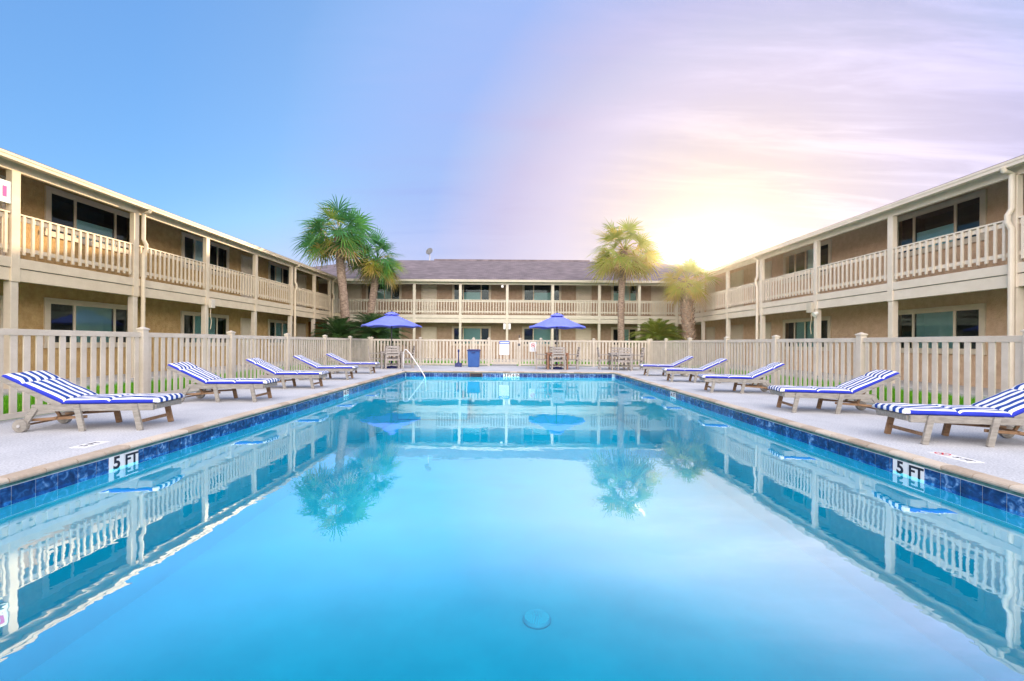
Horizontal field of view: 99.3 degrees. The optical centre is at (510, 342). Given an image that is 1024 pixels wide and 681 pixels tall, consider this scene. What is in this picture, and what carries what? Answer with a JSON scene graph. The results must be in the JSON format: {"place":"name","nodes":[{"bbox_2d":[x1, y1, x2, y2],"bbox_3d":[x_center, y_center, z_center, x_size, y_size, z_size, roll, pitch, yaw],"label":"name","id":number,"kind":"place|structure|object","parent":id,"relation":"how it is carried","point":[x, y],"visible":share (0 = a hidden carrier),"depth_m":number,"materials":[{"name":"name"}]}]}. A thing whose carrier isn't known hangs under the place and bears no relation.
{"place":"outdoors","nodes":[
{"label":"outdoors","id":0,"kind":"place"},
{"bbox_2d":[3,358,329,396],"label":"walkway","id":1,"kind":"structure","parent":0,"point":[5,391],"depth_m":12.24,"materials":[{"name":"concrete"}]},
{"bbox_2d":[0,148,340,388],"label":"motel wing","id":2,"kind":"structure","parent":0,"point":[78,254],"depth_m":12.85,"materials":[{"name":"beige paint"}]},
{"bbox_2d":[0,295,2,327],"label":"door","id":3,"kind":"structure","parent":2,"relation":"in","point":[1,297],"depth_m":10.23,"materials":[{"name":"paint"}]},
{"bbox_2d":[0,175,5,255],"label":"door","id":4,"kind":"structure","parent":2,"relation":"in","point":[2,204],"depth_m":10.22,"materials":[{"name":"paint"}]},
{"bbox_2d":[43,297,127,347],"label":"window","id":5,"kind":"structure","parent":2,"relation":"in","point":[59,314],"depth_m":12.56,"materials":[{"name":"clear glass"}]},
{"bbox_2d":[43,185,129,254],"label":"window","id":6,"kind":"structure","parent":2,"relation":"in","point":[61,207],"depth_m":12.68,"materials":[{"name":"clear glass"}]},
{"bbox_2d":[180,311,228,346],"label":"window","id":7,"kind":"structure","parent":2,"relation":"in","point":[190,322],"depth_m":17.51,"materials":[{"name":"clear glass"}]},
{"bbox_2d":[181,231,228,277],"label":"window","id":8,"kind":"structure","parent":2,"relation":"in","point":[191,245],"depth_m":17.43,"materials":[{"name":"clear glass"}]},
{"bbox_2d":[240,318,250,364],"bbox_3d":[-11.995,-0.074,19.875,0.070,2.079,1.050,0,0,0],"label":"door","id":9,"kind":"structure","parent":2,"relation":"in","point":[245,323],"depth_m":19.69,"materials":[{"name":"paint"}]},
{"bbox_2d":[241,254,252,297],"bbox_3d":[-11.975,-2.874,19.875,0.070,2.119,1.050,0,0,0],"label":"door","id":10,"kind":"structure","parent":2,"relation":"in","point":[246,262],"depth_m":19.75,"materials":[{"name":"paint"}]},
{"bbox_2d":[267,319,293,345],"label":"window","id":11,"kind":"structure","parent":2,"relation":"in","point":[275,327],"depth_m":22.91,"materials":[{"name":"teal glass"}]},
{"bbox_2d":[268,261,294,290],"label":"window","id":12,"kind":"structure","parent":2,"relation":"in","point":[276,272],"depth_m":22.84,"materials":[{"name":"black glass"}]},
{"bbox_2d":[297,323,305,356],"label":"door","id":13,"kind":"structure","parent":2,"relation":"in","point":[301,328],"depth_m":25.00,"materials":[{"name":"paint"}]},
{"bbox_2d":[297,273,305,307],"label":"door","id":14,"kind":"structure","parent":2,"relation":"in","point":[301,279],"depth_m":24.97,"materials":[{"name":"paint"}]},
{"bbox_2d":[455,349,461,366],"bbox_3d":[-2.455,0.723,20.700,0.327,0.820,0.327,0,0,0],"label":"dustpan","id":15,"kind":"object","parent":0,"point":[458,364],"visible":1,"depth_m":20.55,"materials":[{"name":"blue plastic"}]},
{"bbox_2d":[353,358,646,362],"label":"walkway","id":16,"kind":"structure","parent":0,"point":[498,360],"depth_m":26.85,"materials":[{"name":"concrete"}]},
{"bbox_2d":[491,364,516,365],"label":"gate path","id":17,"kind":"structure","parent":0,"point":[503,365],"depth_m":22.34,"materials":[{"name":"concrete"}]},
{"bbox_2d":[309,259,707,360],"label":"motel block","id":18,"kind":"structure","parent":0,"point":[483,299],"depth_m":28.80,"materials":[{"name":"brown paint"}]},
{"bbox_2d":[347,284,361,313],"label":"door","id":19,"kind":"structure","parent":18,"relation":"in","point":[354,291],"depth_m":28.78,"materials":[{"name":"paint"}]},
{"bbox_2d":[366,284,401,298],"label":"window","id":20,"kind":"structure","parent":18,"relation":"in","point":[389,293],"depth_m":28.87,"materials":[{"name":"teal glass"}]},
{"bbox_2d":[378,327,400,344],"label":"window","id":21,"kind":"structure","parent":18,"relation":"in","point":[400,327],"depth_m":28.85,"materials":[{"name":"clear glass"}]},
{"bbox_2d":[421,327,436,357],"bbox_3d":[-5.380,-0.028,28.795,1.040,2.079,0.070,0,0,0],"label":"door","id":22,"kind":"structure","parent":18,"relation":"in","point":[426,332],"depth_m":28.78,"materials":[{"name":"paint"}]},
{"bbox_2d":[421,284,436,314],"bbox_3d":[-5.360,-2.828,28.795,1.040,2.119,0.070,0,0,0],"label":"door","id":23,"kind":"structure","parent":18,"relation":"in","point":[428,291],"depth_m":28.78,"materials":[{"name":"paint"}]},
{"bbox_2d":[426,248,432,260],"bbox_3d":[-6.520,-7.166,35.099,0.466,1.029,0.466,0,0,-23],"label":"satellite dish","id":24,"kind":"object","parent":18,"relation":"on","point":[429,251],"visible":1,"depth_m":35.17,"materials":[{"name":"grey paint"}]},
{"bbox_2d":[451,326,490,345],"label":"window","id":25,"kind":"structure","parent":18,"relation":"in","point":[468,332],"depth_m":28.85,"materials":[{"name":"teal glass"}]},
{"bbox_2d":[452,284,490,300],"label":"window","id":26,"kind":"structure","parent":18,"relation":"in","point":[469,292],"depth_m":29.75,"materials":[{"name":"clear glass"}]},
{"bbox_2d":[521,326,560,346],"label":"window","id":27,"kind":"structure","parent":18,"relation":"in","point":[533,333],"depth_m":28.85,"materials":[{"name":"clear glass"}]},
{"bbox_2d":[522,285,560,299],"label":"window","id":28,"kind":"structure","parent":18,"relation":"in","point":[529,292],"depth_m":29.75,"materials":[{"name":"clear glass"}]},
{"bbox_2d":[575,328,590,358],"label":"door","id":29,"kind":"structure","parent":18,"relation":"in","point":[581,334],"depth_m":28.78,"materials":[{"name":"paint"}]},
{"bbox_2d":[576,285,591,315],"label":"door","id":30,"kind":"structure","parent":18,"relation":"in","point":[583,292],"depth_m":28.78,"materials":[{"name":"paint"}]},
{"bbox_2d":[610,327,636,346],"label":"window","id":31,"kind":"structure","parent":18,"relation":"in","point":[614,330],"depth_m":28.85,"materials":[{"name":"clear glass"}]},
{"bbox_2d":[611,286,637,301],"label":"window","id":32,"kind":"structure","parent":18,"relation":"in","point":[631,293],"depth_m":28.85,"materials":[{"name":"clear glass"}]},
{"bbox_2d":[651,286,666,315],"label":"door","id":33,"kind":"structure","parent":18,"relation":"in","point":[656,294],"depth_m":28.78,"materials":[{"name":"paint"}]},
{"bbox_2d":[0,373,1023,680],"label":"pool basin","id":34,"kind":"object","parent":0,"point":[614,529],"visible":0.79,"depth_m":5.13,"materials":[{"name":"blue paint"}]},
{"bbox_2d":[109,450,137,472],"bbox_3d":[-4.167,1.275,4.700,0.006,0.156,0.354,0,0,0],"label":"depth marker","id":35,"kind":"object","parent":34,"relation":"attached to","point":[121,461],"visible":1,"depth_m":4.69,"materials":[{"name":"white tile"}]},
{"bbox_2d":[344,389,348,396],"bbox_3d":[-4.167,1.275,11.080,0.006,0.156,0.354,0,0,0],"label":"depth marker","id":36,"kind":"object","parent":34,"relation":"attached to","point":[346,392],"visible":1,"depth_m":11.08,"materials":[{"name":"white tile"}]},
{"bbox_2d":[398,381,469,419],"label":"pool steps","id":37,"kind":"structure","parent":34,"relation":"on","point":[439,401],"depth_m":16.20,"materials":[{"name":"blue paint"}]},
{"bbox_2d":[402,349,426,390],"bbox_3d":[-3.782,1.051,17.208,1.486,1.588,0.119,0,0,37],"label":"pool handrail","id":38,"kind":"object","parent":37,"relation":"on","point":[417,365],"visible":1,"depth_m":17.19,"materials":[{"name":"white metal"}]},
{"bbox_2d":[470,373,481,376],"bbox_3d":[-1.359,1.286,17.381,0.500,0.150,0.021,0,0,0],"label":"pool skimmer","id":39,"kind":"object","parent":34,"relation":"attached to","point":[475,374],"visible":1,"depth_m":17.39,"materials":[{"name":"black plastic"}]},
{"bbox_2d":[503,373,519,377],"bbox_3d":[0.051,1.304,17.388,0.654,0.156,0.006,0,0,0],"label":"depth marker","id":40,"kind":"object","parent":34,"relation":"attached to","point":[511,375],"visible":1,"depth_m":17.39,"materials":[{"name":"white tile"}]},
{"bbox_2d":[0,372,1023,496],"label":"coping mortar","id":41,"kind":"object","parent":34,"relation":"on","point":[871,450],"visible":0.47,"depth_m":5.17,"materials":[{"name":"concrete"}]},
{"bbox_2d":[0,373,1023,517],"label":"waterline tiles","id":42,"kind":"object","parent":34,"relation":"attached to","point":[967,489],"visible":0.99,"depth_m":5.30,"materials":[{"name":"blue tile"}]},
{"bbox_2d":[523,609,550,628],"bbox_3d":[0.280,2.872,4.550,0.290,0.058,0.290,0,0,0],"label":"pool drain","id":43,"kind":"object","parent":34,"relation":"on","point":[536,619],"visible":1,"depth_m":4.50,"materials":[{"name":"teal plastic"}]},
{"bbox_2d":[670,392,675,398],"bbox_3d":[4.149,1.333,11.080,0.006,0.156,0.354,0,0,0],"label":"depth marker","id":44,"kind":"object","parent":34,"relation":"attached to","point":[672,394],"visible":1,"depth_m":11.05,"materials":[{"name":"white tile"}]},
{"bbox_2d":[893,459,923,482],"bbox_3d":[4.149,1.333,4.540,0.006,0.156,0.354,0,0,0],"label":"depth marker","id":45,"kind":"object","parent":34,"relation":"attached to","point":[909,471],"visible":1,"depth_m":4.53,"materials":[{"name":"white tile"}]},
{"bbox_2d":[0,365,1023,483],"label":"pool deck","id":46,"kind":"structure","parent":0,"point":[38,444],"depth_m":6.17,"materials":[{"name":"grey concrete"}]},
{"bbox_2d":[69,441,110,447],"bbox_3d":[-4.608,1.117,4.780,0.170,0.010,0.300,0,0,0],"label":"depth tile","id":47,"kind":"object","parent":46,"relation":"on","point":[90,444],"visible":1,"depth_m":4.77,"materials":[{"name":"white tile"}]},
{"bbox_2d":[0,370,184,432],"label":"sun lounger","id":48,"kind":"object","parent":46,"relation":"on","point":[58,394],"visible":1,"depth_m":5.54,"materials":[{"name":"blue fabric"}]},
{"bbox_2d":[0,327,369,420],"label":"picket fence","id":49,"kind":"object","parent":46,"relation":"on","point":[142,336],"visible":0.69,"depth_m":8.29,"materials":[{"name":"beige plastic"}]},
{"bbox_2d":[166,362,279,401],"bbox_3d":[-5.518,0.746,8.434,1.783,0.743,0.704,0,0,-4],"label":"sun lounger","id":50,"kind":"object","parent":46,"relation":"on","point":[203,379],"visible":0.97,"depth_m":8.18,"materials":[{"name":"fabric"}]},
{"bbox_2d":[245,358,328,388],"bbox_3d":[-5.500,0.746,10.798,1.783,0.743,0.704,0,0,-5],"label":"sun lounger","id":51,"kind":"object","parent":46,"relation":"on","point":[270,370],"visible":0.79,"depth_m":10.54,"materials":[{"name":"fabric"}]},
{"bbox_2d":[292,355,358,379],"bbox_3d":[-5.618,0.745,13.312,1.783,0.743,0.704,0,0,-7],"label":"sun lounger","id":52,"kind":"object","parent":46,"relation":"on","point":[312,365],"visible":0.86,"depth_m":13.07,"materials":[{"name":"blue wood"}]},
{"bbox_2d":[326,353,379,373],"bbox_3d":[-5.704,0.744,15.825,1.783,0.743,0.704,0,0,-6],"label":"sun lounger","id":53,"kind":"object","parent":46,"relation":"on","point":[338,359],"visible":0.81,"depth_m":15.58,"materials":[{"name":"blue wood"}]},
{"bbox_2d":[368,346,380,364],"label":"patio chair","id":54,"kind":"object","parent":46,"relation":"on","point":[372,353],"visible":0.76,"depth_m":18.74,"materials":[{"name":"grey wood"}]},
{"bbox_2d":[384,346,397,367],"bbox_3d":[-5.444,0.622,19.872,0.600,0.980,0.627,0,0,-14],"label":"patio chair","id":55,"kind":"object","parent":46,"relation":"on","point":[390,357],"visible":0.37,"depth_m":19.99,"materials":[{"name":"grey wood"}]},
{"bbox_2d":[361,310,421,367],"bbox_3d":[-5.239,-0.172,19.250,2.563,2.570,2.563,0,0,0],"label":"patio umbrella","id":56,"kind":"object","parent":46,"relation":"on","point":[391,319],"visible":0.98,"depth_m":18.77,"materials":[{"name":"blue fabric"}]},
{"bbox_2d":[380,351,402,368],"bbox_3d":[-5.245,0.751,19.250,0.940,0.725,0.940,0,0,-18],"label":"patio table","id":57,"kind":"object","parent":46,"relation":"on","point":[383,353],"visible":0.59,"depth_m":18.94,"materials":[{"name":"grey wood"}]},
{"bbox_2d":[385,346,399,368],"bbox_3d":[-5.042,0.625,18.629,0.600,0.980,0.627,0,0,-19],"label":"patio chair","id":58,"kind":"object","parent":46,"relation":"on","point":[392,351],"visible":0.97,"depth_m":18.40,"materials":[{"name":"grey wood"}]},
{"bbox_2d":[400,346,415,367],"bbox_3d":[-4.585,0.628,19.465,0.627,0.980,0.600,0,0,-20],"label":"patio chair","id":59,"kind":"object","parent":46,"relation":"on","point":[411,358],"visible":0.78,"depth_m":19.30,"materials":[{"name":"grey wood"}]},
{"bbox_2d":[467,349,480,366],"bbox_3d":[-1.715,0.723,20.600,0.630,0.830,0.630,0,0,0],"label":"trash bin","id":60,"kind":"object","parent":46,"relation":"on","point":[473,357],"visible":0.98,"depth_m":20.33,"materials":[{"name":"blue plastic"}]},
{"bbox_2d":[370,337,649,366],"bbox_3d":[-0.003,0.468,21.700,13.940,1.464,0.150,0,0,0],"label":"picket fence","id":61,"kind":"object","parent":46,"relation":"on","point":[473,345],"visible":0.77,"depth_m":21.69,"materials":[{"name":"beige plastic"}]},
{"bbox_2d":[490,335,519,363],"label":"fence gate","id":62,"kind":"structure","parent":61,"relation":"attached to","point":[516,344],"depth_m":21.68,"materials":[{"name":"beige plastic"}]},
{"bbox_2d":[499,341,508,354],"bbox_3d":[-0.287,0.253,21.666,0.490,0.690,0.015,0,0,0],"label":"notice board","id":63,"kind":"object","parent":62,"relation":"attached to","point":[503,347],"visible":1,"depth_m":21.67,"materials":[{"name":"white plastic"}]},
{"bbox_2d":[530,342,535,351],"bbox_3d":[1.139,0.208,21.668,0.340,0.460,0.012,0,0,0],"label":"warning sign","id":64,"kind":"object","parent":61,"relation":"attached to","point":[532,345],"visible":0.99,"depth_m":21.67,"materials":[{"name":"white"}]},
{"bbox_2d":[0,371,1023,493],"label":"pool coping","id":65,"kind":"object","parent":46,"relation":"on","point":[915,458],"visible":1,"depth_m":5.05,"materials":[{"name":"concrete"}]},
{"bbox_2d":[534,347,546,368],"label":"patio chair","id":66,"kind":"object","parent":46,"relation":"on","point":[539,359],"visible":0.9,"depth_m":19.07,"materials":[{"name":"grey wood"}]},
{"bbox_2d":[549,347,561,367],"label":"patio chair","id":67,"kind":"object","parent":46,"relation":"on","point":[554,358],"visible":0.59,"depth_m":20.19,"materials":[{"name":"grey wood"}]},
{"bbox_2d":[545,352,568,369],"bbox_3d":[2.074,0.802,19.350,0.940,0.725,0.940,0,0,0],"label":"patio table","id":68,"kind":"object","parent":46,"relation":"on","point":[547,358],"visible":0.69,"depth_m":18.90,"materials":[{"name":"brown wood"}]},
{"bbox_2d":[529,312,585,368],"bbox_3d":[2.081,-0.120,19.350,2.563,2.570,2.563,0,0,-9],"label":"patio umbrella","id":69,"kind":"object","parent":46,"relation":"on","point":[556,320],"visible":0.95,"depth_m":18.84,"materials":[{"name":"blue fabric"}]},
{"bbox_2d":[551,347,565,369],"bbox_3d":[2.074,0.674,18.697,0.600,0.980,0.627,0,0,2],"label":"patio chair","id":70,"kind":"object","parent":46,"relation":"on","point":[556,360],"visible":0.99,"depth_m":18.45,"materials":[{"name":"grey wood"}]},
{"bbox_2d":[565,347,579,369],"bbox_3d":[2.769,0.679,19.350,0.627,0.980,0.600,0,0,0],"label":"patio chair","id":71,"kind":"object","parent":46,"relation":"on","point":[576,359],"visible":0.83,"depth_m":19.08,"materials":[{"name":"grey wood"}]},
{"bbox_2d":[597,347,610,369],"bbox_3d":[4.174,0.689,19.248,0.627,0.980,0.600,0,0,4],"label":"patio chair","id":72,"kind":"object","parent":46,"relation":"on","point":[600,359],"visible":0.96,"depth_m":19.37,"materials":[{"name":"grey wood"}]},
{"bbox_2d":[611,347,624,368],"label":"patio chair","id":73,"kind":"object","parent":46,"relation":"on","point":[617,352],"visible":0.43,"depth_m":20.10,"materials":[{"name":"grey wood"}]},
{"bbox_2d":[608,353,633,369],"bbox_3d":[4.864,0.822,19.200,0.940,0.725,0.940,0,0,4],"label":"patio table","id":74,"kind":"object","parent":46,"relation":"on","point":[612,355],"visible":0.52,"depth_m":18.79,"materials":[{"name":"grey wood"}]},
{"bbox_2d":[615,348,631,370],"bbox_3d":[4.823,0.694,18.548,0.600,0.980,0.627,0,0,-1],"label":"patio chair","id":75,"kind":"object","parent":46,"relation":"on","point":[629,355],"visible":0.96,"depth_m":18.30,"materials":[{"name":"grey wood"}]},
{"bbox_2d":[628,348,644,369],"bbox_3d":[5.557,0.699,19.150,0.627,0.980,0.600,0,0,6],"label":"patio chair","id":76,"kind":"object","parent":46,"relation":"on","point":[641,355],"visible":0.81,"depth_m":18.91,"materials":[{"name":"grey wood"}]},
{"bbox_2d":[639,356,693,376],"bbox_3d":[5.614,0.824,15.687,1.783,0.743,0.704,0,0,9],"label":"sun lounger","id":77,"kind":"object","parent":46,"relation":"on","point":[676,364],"visible":0.84,"depth_m":15.45,"materials":[{"name":"blue wood"}]},
{"bbox_2d":[662,358,727,382],"bbox_3d":[5.597,0.823,13.274,1.783,0.743,0.704,0,0,10],"label":"sun lounger","id":78,"kind":"object","parent":46,"relation":"on","point":[707,368],"visible":0.85,"depth_m":13.03,"materials":[{"name":"fabric"}]},
{"bbox_2d":[698,362,785,394],"bbox_3d":[5.533,0.823,10.488,1.783,0.743,0.704,0,0,12],"label":"sun lounger","id":79,"kind":"object","parent":46,"relation":"on","point":[756,376],"visible":0.9,"depth_m":10.26,"materials":[{"name":"fabric"}]},
{"bbox_2d":[768,370,900,415],"bbox_3d":[5.559,0.823,7.557,1.783,0.743,0.704,0,0,11],"label":"sun lounger","id":80,"kind":"object","parent":46,"relation":"on","point":[856,389],"visible":0.91,"depth_m":7.34,"materials":[{"name":"fabric"}]},
{"bbox_2d":[650,329,1023,430],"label":"picket fence","id":81,"kind":"object","parent":46,"relation":"on","point":[861,341],"visible":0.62,"depth_m":8.42,"materials":[{"name":"beige plastic"}]},
{"bbox_2d":[872,383,1023,446],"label":"sun lounger","id":82,"kind":"object","parent":46,"relation":"on","point":[995,413],"visible":1,"depth_m":5.08,"materials":[{"name":"blue fabric"}]},
{"bbox_2d":[928,452,984,462],"bbox_3d":[4.592,1.181,4.500,0.170,0.010,0.420,0,0,0],"label":"warning tile","id":83,"kind":"object","parent":46,"relation":"on","point":[956,457],"visible":1,"depth_m":4.47,"materials":[{"name":"white tile"}]},
{"bbox_2d":[0,0,1023,269],"label":"sky","id":84,"kind":"structure","parent":0,"point":[732,130],"materials":[{"name":"blue"}]},
{"bbox_2d":[675,361,1000,398],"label":"grass","id":85,"kind":"structure","parent":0,"point":[961,391],"depth_m":11.47,"materials":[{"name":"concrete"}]},
{"bbox_2d":[676,154,1023,388],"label":"motel wing","id":86,"kind":"structure","parent":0,"point":[945,259],"depth_m":12.78,"materials":[{"name":"beige paint"}]},
{"bbox_2d":[706,327,714,361],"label":"door","id":87,"kind":"structure","parent":86,"relation":"in","point":[710,331],"depth_m":26.05,"materials":[{"name":"paint"}]},
{"bbox_2d":[706,279,714,311],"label":"door","id":88,"kind":"structure","parent":86,"relation":"in","point":[712,289],"depth_m":25.95,"materials":[{"name":"paint"}]},
{"bbox_2d":[730,324,742,364],"bbox_3d":[11.980,0.093,23.050,0.100,2.079,1.300,0,0,0],"label":"door","id":89,"kind":"structure","parent":86,"relation":"in","point":[736,331],"depth_m":23.04,"materials":[{"name":"paint"}]},
{"bbox_2d":[730,270,743,307],"bbox_3d":[12.014,-2.706,23.050,0.070,2.119,1.300,0,0,0],"label":"door","id":90,"kind":"structure","parent":86,"relation":"in","point":[736,278],"depth_m":22.98,"materials":[{"name":"paint"}]},
{"bbox_2d":[758,322,770,365],"bbox_3d":[11.980,0.093,20.500,0.100,2.079,1.000,0,0,0],"label":"door","id":91,"kind":"structure","parent":86,"relation":"in","point":[767,325],"depth_m":20.33,"materials":[{"name":"paint"}]},
{"bbox_2d":[758,261,771,302],"bbox_3d":[12.014,-2.706,20.500,0.070,2.119,1.000,0,0,0],"label":"door","id":92,"kind":"structure","parent":86,"relation":"in","point":[768,265],"depth_m":20.22,"materials":[{"name":"paint"}]},
{"bbox_2d":[783,316,830,350],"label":"window","id":93,"kind":"structure","parent":86,"relation":"in","point":[798,328],"depth_m":17.99,"materials":[{"name":"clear glass"}]},
{"bbox_2d":[782,239,831,283],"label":"window","id":94,"kind":"structure","parent":86,"relation":"in","point":[800,259],"depth_m":18.08,"materials":[{"name":"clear glass"}]},
{"bbox_2d":[897,189,986,258],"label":"window","id":95,"kind":"structure","parent":86,"relation":"in","point":[969,211],"depth_m":12.48,"materials":[{"name":"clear glass"}]},
{"bbox_2d":[898,303,986,354],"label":"window","id":96,"kind":"structure","parent":86,"relation":"in","point":[968,319],"depth_m":12.32,"materials":[{"name":"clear glass"}]},
{"label":"ground","id":97,"kind":"structure","parent":0,"visible":0},
{"bbox_2d":[305,316,366,357],"bbox_3d":[-9.130,-0.135,23.284,3.959,2.562,3.904,0,0,0],"label":"sago palm","id":98,"kind":"object","parent":97,"relation":"on","point":[335,328],"visible":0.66,"depth_m":22.89,"materials":[{"name":"green plant"}]},
{"bbox_2d":[290,194,384,359],"bbox_3d":[-9.470,-3.524,23.896,5.107,9.397,5.080,0,0,0],"label":"cabbage palm","id":99,"kind":"object","parent":97,"relation":"on","point":[342,244],"visible":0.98,"depth_m":23.59,"materials":[{"name":"green plant"}]},
{"bbox_2d":[344,227,407,360],"bbox_3d":[-7.686,-2.738,25.204,3.768,7.853,3.615,0,0,0],"label":"cabbage palm","id":100,"kind":"object","parent":97,"relation":"on","point":[377,269],"visible":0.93,"depth_m":24.92,"materials":[{"name":"green plant"}]},
{"bbox_2d":[338,312,416,361],"bbox_3d":[-7.270,-0.244,23.395,4.540,2.807,4.663,0,0,0],"label":"sago palm","id":101,"kind":"object","parent":97,"relation":"on","point":[376,332],"visible":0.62,"depth_m":22.99,"materials":[{"name":"green plant"}]},
{"bbox_2d":[2,360,1021,428],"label":"grass","id":102,"kind":"structure","parent":97,"relation":"on","point":[32,402],"depth_m":10.18,"materials":[{"name":"green plant"}]},
{"bbox_2d":[585,217,665,363],"bbox_3d":[6.394,-2.870,24.127,4.664,8.317,4.268,0,0,0],"label":"cabbage palm","id":103,"kind":"object","parent":97,"relation":"on","point":[624,263],"visible":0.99,"depth_m":23.82,"materials":[{"name":"green plant"}]},
{"bbox_2d":[625,318,692,363],"bbox_3d":[7.849,-0.027,23.191,3.514,2.584,3.456,0,0,0],"label":"sago palm","id":104,"kind":"object","parent":97,"relation":"on","point":[654,328],"visible":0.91,"depth_m":22.99,"materials":[{"name":"green plant"}]},
{"bbox_2d":[640,325,682,352],"bbox_3d":[8.730,0.134,24.266,2.996,2.275,2.981,0,0,0],"label":"sago palm","id":105,"kind":"object","parent":97,"relation":"on","point":[672,337],"visible":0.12,"depth_m":23.79,"materials":[{"name":"green plant"}]},
{"bbox_2d":[654,257,723,365],"bbox_3d":[9.366,-1.612,22.872,3.027,5.819,3.300,0,0,-12],"label":"cabbage palm","id":106,"kind":"object","parent":97,"relation":"on","point":[687,294],"visible":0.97,"depth_m":22.62,"materials":[{"name":"green plant"}]}
]}

